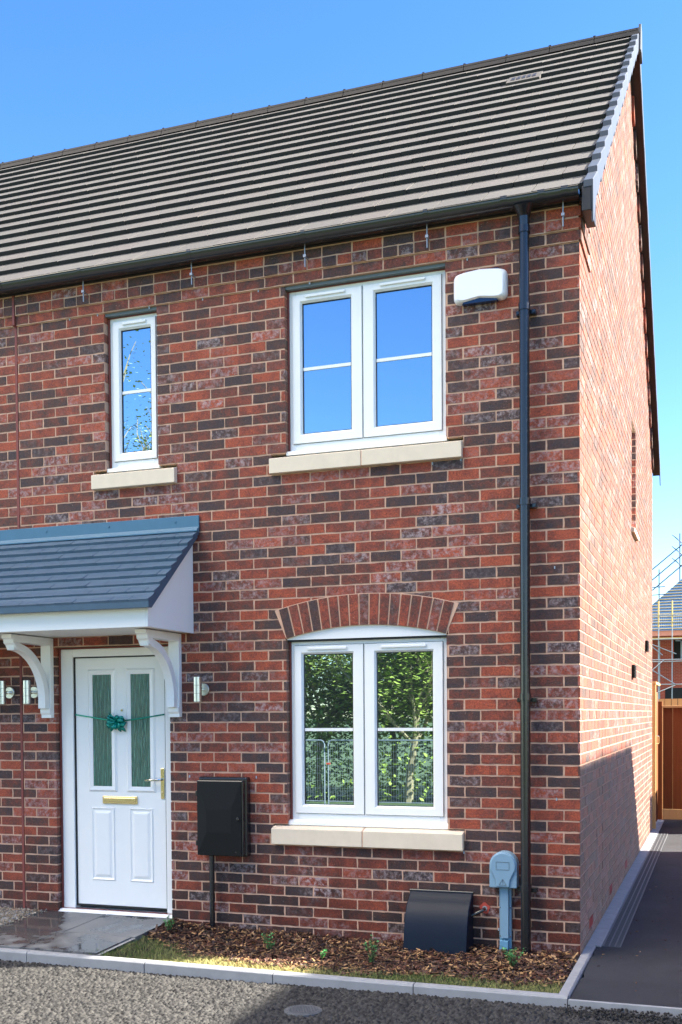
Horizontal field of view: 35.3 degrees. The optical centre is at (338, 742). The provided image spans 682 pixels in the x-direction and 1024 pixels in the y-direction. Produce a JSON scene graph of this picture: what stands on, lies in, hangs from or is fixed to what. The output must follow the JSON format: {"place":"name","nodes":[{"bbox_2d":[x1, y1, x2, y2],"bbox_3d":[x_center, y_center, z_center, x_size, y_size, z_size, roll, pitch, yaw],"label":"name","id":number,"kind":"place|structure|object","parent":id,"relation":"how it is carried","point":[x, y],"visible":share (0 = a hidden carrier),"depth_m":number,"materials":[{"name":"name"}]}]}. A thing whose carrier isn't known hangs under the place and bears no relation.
{"place":"outdoors","nodes":[
{"label":"outdoors","id":0,"kind":"place"},
{"bbox_2d":[0,909,133,954],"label":"slab bedding","id":1,"kind":"object","parent":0,"point":[2,918],"visible":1,"depth_m":8.25,"materials":[{"name":"concrete"}]},
{"bbox_2d":[0,906,46,924],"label":"gravel","id":2,"kind":"structure","parent":1,"relation":"on","point":[12,911],"depth_m":8.44,"materials":[{"name":"grey gravel"}]},
{"bbox_2d":[0,959,681,1023],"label":"road surface","id":3,"kind":"object","parent":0,"point":[37,993],"visible":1,"depth_m":6.21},
{"bbox_2d":[284,1005,321,1017],"bbox_3d":[-0.201,1.521,6.063,0.216,0.032,0.216,0,2,20],"label":"manhole cover","id":4,"kind":"object","parent":3,"relation":"on","point":[304,1010],"visible":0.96,"depth_m":6.03,"materials":[{"name":"metal"}]},
{"bbox_2d":[560,1004,681,1023],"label":"asphalt rubble","id":5,"kind":"object","parent":3,"relation":"on","point":[647,1018],"visible":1,"depth_m":5.89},
{"bbox_2d":[0,0,681,604],"label":"sky","id":6,"kind":"structure","parent":0,"point":[74,73],"materials":[{"name":"blue"}]},
{"bbox_2d":[108,918,579,992],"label":"bark mulch","id":7,"kind":"object","parent":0,"point":[247,950],"visible":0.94,"depth_m":7.17,"materials":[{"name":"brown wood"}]},
{"bbox_2d":[163,915,173,930],"bbox_3d":[-1.260,1.328,7.858,0.093,0.120,0.106,-1,2,-27],"label":"young shrub","id":8,"kind":"object","parent":7,"relation":"on","point":[169,925],"visible":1,"depth_m":7.86,"materials":[{"name":"green plant"}]},
{"bbox_2d":[261,932,275,950],"bbox_3d":[-0.485,1.379,7.428,0.103,0.134,0.101,-1,2,-19],"label":"young shrub","id":9,"kind":"object","parent":7,"relation":"on","point":[268,941],"visible":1,"depth_m":7.41,"materials":[{"name":"green plant"}]},
{"bbox_2d":[320,949,327,958],"bbox_3d":[-0.101,1.411,7.139,0.050,0.070,0.074,0,2,20],"label":"young shrub","id":10,"kind":"object","parent":7,"relation":"on","point":[323,953],"visible":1,"depth_m":7.13,"materials":[{"name":"green plant"}]},
{"bbox_2d":[88,936,564,992],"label":"grass","id":11,"kind":"structure","parent":7,"relation":"on","point":[419,976],"depth_m":6.86,"materials":[{"name":"green plant"}]},
{"bbox_2d":[363,935,378,964],"bbox_3d":[0.210,1.355,6.999,0.084,0.195,0.096,-1,2,-28],"label":"young shrub","id":12,"kind":"object","parent":7,"relation":"on","point":[371,956],"visible":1,"depth_m":7.00,"materials":[{"name":"green plant"}]},
{"bbox_2d":[403,888,489,954],"bbox_3d":[0.738,1.241,7.345,0.565,0.434,0.237,0,2,20],"label":"gas meter box","id":13,"kind":"object","parent":7,"relation":"on","point":[439,920],"visible":0.9,"depth_m":7.32,"materials":[{"name":"black plastic"}]},
{"bbox_2d":[500,945,525,966],"bbox_3d":[1.104,1.361,6.800,0.154,0.151,0.145,-2,2,-37],"label":"young shrub","id":14,"kind":"object","parent":7,"relation":"on","point":[510,959],"visible":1,"depth_m":6.80,"materials":[{"name":"green plant"}]},
{"bbox_2d":[570,819,681,1007],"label":"side path","id":15,"kind":"structure","parent":0,"point":[653,968],"depth_m":7.26,"materials":[{"name":"grey asphalt"}]},
{"bbox_2d":[602,833,667,947],"bbox_3d":[3.132,1.349,10.943,0.126,0.061,7.400,0,2,20],"label":"drainage channel","id":16,"kind":"object","parent":15,"relation":"on","point":[617,933],"visible":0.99,"depth_m":9.35,"materials":[{"name":"metal"}]},
{"bbox_2d":[597,887,680,990],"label":"path debris","id":17,"kind":"object","parent":15,"relation":"on","point":[636,947],"visible":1,"depth_m":7.37,"materials":[{"name":"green plant"}]},
{"bbox_2d":[656,701,681,821],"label":"timber fence","id":18,"kind":"object","parent":15,"relation":"on","point":[672,762],"visible":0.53,"depth_m":16.41,"materials":[{"name":"brown wood"}]},
{"bbox_3d":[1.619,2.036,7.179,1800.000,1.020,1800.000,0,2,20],"label":"ground","id":19,"kind":"structure","parent":0,"visible":0},
{"bbox_2d":[0,928,58,948],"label":"paving slab","id":20,"kind":"structure","parent":19,"relation":"on","point":[13,938],"depth_m":7.68,"materials":[{"name":"concrete"}]},
{"bbox_2d":[0,910,105,931],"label":"paving slab","id":21,"kind":"structure","parent":19,"relation":"on","point":[57,921],"depth_m":8.16,"materials":[{"name":"stone"}]},
{"bbox_2d":[22,932,130,955],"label":"paving slab","id":22,"kind":"structure","parent":19,"relation":"on","point":[74,943],"depth_m":7.46,"materials":[{"name":"concrete"}]},
{"bbox_2d":[65,914,174,942],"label":"paving slab","id":23,"kind":"structure","parent":19,"relation":"on","point":[136,927],"depth_m":7.95,"materials":[{"name":"stone"}]},
{"bbox_2d":[0,948,567,1007],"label":"kerb","id":24,"kind":"structure","parent":19,"relation":"on","point":[322,981],"depth_m":6.70,"materials":[{"name":"concrete"}]},
{"bbox_2d":[0,24,660,954],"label":"terraced house","id":25,"kind":"structure","parent":19,"relation":"on","point":[324,488],"depth_m":7.88,"materials":[{"name":"brick"}]},
{"bbox_2d":[0,681,14,703],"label":"wall light","id":26,"kind":"object","parent":25,"relation":"attached to","point":[7,692],"visible":1,"depth_m":8.50,"materials":[{"name":"metal"}]},
{"bbox_2d":[23,680,37,703],"bbox_3d":[-2.443,-0.399,8.477,0.096,0.187,0.134,0,2,20],"label":"wall light","id":27,"kind":"object","parent":25,"relation":"attached to","point":[29,691],"visible":0.92,"depth_m":8.42,"materials":[{"name":"metal"}]},
{"bbox_2d":[75,656,166,908],"bbox_3d":[-1.713,0.308,8.379,0.796,1.950,0.111,0,2,20],"label":"front door","id":28,"kind":"structure","parent":25,"relation":"in","point":[121,785],"depth_m":8.39,"materials":[{"name":"white plastic"}]},
{"bbox_2d":[75,713,163,731],"bbox_3d":[-1.730,-0.160,8.339,0.797,0.153,0.083,0,2,20],"label":"ribbon bow","id":29,"kind":"object","parent":28,"relation":"attached to","point":[116,722],"visible":1,"depth_m":8.32,"materials":[{"name":"teal fabric"}]},
{"bbox_2d":[107,312,163,472],"bbox_3d":[-1.563,-2.684,8.247,0.460,1.187,0.102,0,2,20],"label":"window","id":30,"kind":"structure","parent":25,"relation":"in","point":[132,340],"depth_m":8.26,"materials":[{"name":"white plastic"}]},
{"bbox_2d":[193,677,209,701],"bbox_3d":[-1.033,-0.396,7.978,0.096,0.187,0.134,0,2,20],"label":"wall light","id":31,"kind":"object","parent":25,"relation":"attached to","point":[201,689],"visible":1,"depth_m":7.92,"materials":[{"name":"metal"}]},
{"bbox_2d":[195,776,250,926],"bbox_3d":[-0.857,0.849,7.945,0.395,1.190,0.145,0,2,20],"label":"meter box","id":32,"kind":"object","parent":25,"relation":"attached to","point":[223,818],"visible":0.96,"depth_m":7.88,"materials":[{"name":"black plastic"}]},
{"bbox_2d":[197,781,241,855],"bbox_3d":[-0.883,0.557,7.883,0.357,0.544,0.027,0,2,20],"label":"cabinet door","id":33,"kind":"structure","parent":32,"relation":"in","point":[219,805],"depth_m":7.87,"materials":[{"name":"black plastic"}]},
{"bbox_2d":[286,269,448,456],"bbox_3d":[0.194,-2.680,7.625,1.198,1.187,0.102,0,2,20],"label":"window","id":34,"kind":"structure","parent":25,"relation":"in","point":[367,362],"depth_m":7.60,"materials":[{"name":"white plastic"}]},
{"bbox_2d":[288,637,447,828],"bbox_3d":[0.209,-0.069,7.693,1.201,1.342,0.102,0,2,20],"label":"window","id":35,"kind":"structure","parent":25,"relation":"in","point":[369,733],"depth_m":7.67,"materials":[{"name":"white plastic"}]},
{"bbox_2d":[454,267,507,306],"bbox_3d":[0.956,-3.085,7.237,0.366,0.229,0.064,0,2,20],"label":"alarm box","id":36,"kind":"object","parent":25,"relation":"attached to","point":[481,286],"visible":1,"depth_m":7.21,"materials":[{"name":"white plastic"}]},
{"bbox_2d":[489,850,518,951],"bbox_3d":[1.122,1.111,7.267,0.186,0.753,0.112,0,2,20],"label":"cable housing","id":37,"kind":"object","parent":25,"relation":"attached to","point":[504,870],"visible":0.91,"depth_m":7.25,"materials":[{"name":"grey plastic"}]},
{"bbox_2d":[631,527,638,540],"bbox_3d":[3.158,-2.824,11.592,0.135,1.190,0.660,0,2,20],"label":"window sill","id":38,"kind":"structure","parent":25,"relation":"in","point":[633,530],"depth_m":11.45,"materials":[{"name":"beige stone"}]},
{"bbox_2d":[652,682,659,828],"bbox_3d":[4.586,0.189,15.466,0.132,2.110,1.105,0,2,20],"label":"gate post","id":39,"kind":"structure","parent":25,"relation":"attached to","point":[655,736],"depth_m":14.96,"materials":[{"name":"brown wood"}]},
{"bbox_2d":[559,820,663,998],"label":"side kerb","id":40,"kind":"structure","parent":19,"relation":"on","point":[600,933],"depth_m":8.48,"materials":[{"name":"concrete"}]},
{"bbox_2d":[568,999,681,1019],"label":"path edging","id":41,"kind":"object","parent":19,"relation":"on","point":[639,1008],"visible":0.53,"depth_m":5.97,"materials":[{"name":"concrete"}]},
{"bbox_2d":[652,579,681,705],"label":"unfinished house","id":42,"kind":"structure","parent":19,"relation":"on","point":[674,593],"depth_m":54.74,"materials":[{"name":"red"}]},
{"bbox_2d":[665,688,681,705],"bbox_3d":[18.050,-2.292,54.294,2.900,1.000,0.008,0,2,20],"label":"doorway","id":43,"kind":"structure","parent":42,"relation":"in","point":[677,692],"depth_m":54.62,"materials":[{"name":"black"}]},
{"bbox_2d":[652,533,681,698],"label":"scaffolding","id":44,"kind":"object","parent":19,"relation":"on","point":[658,622],"visible":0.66,"depth_m":53.44,"materials":[{"name":"grey metal"}]}
]}

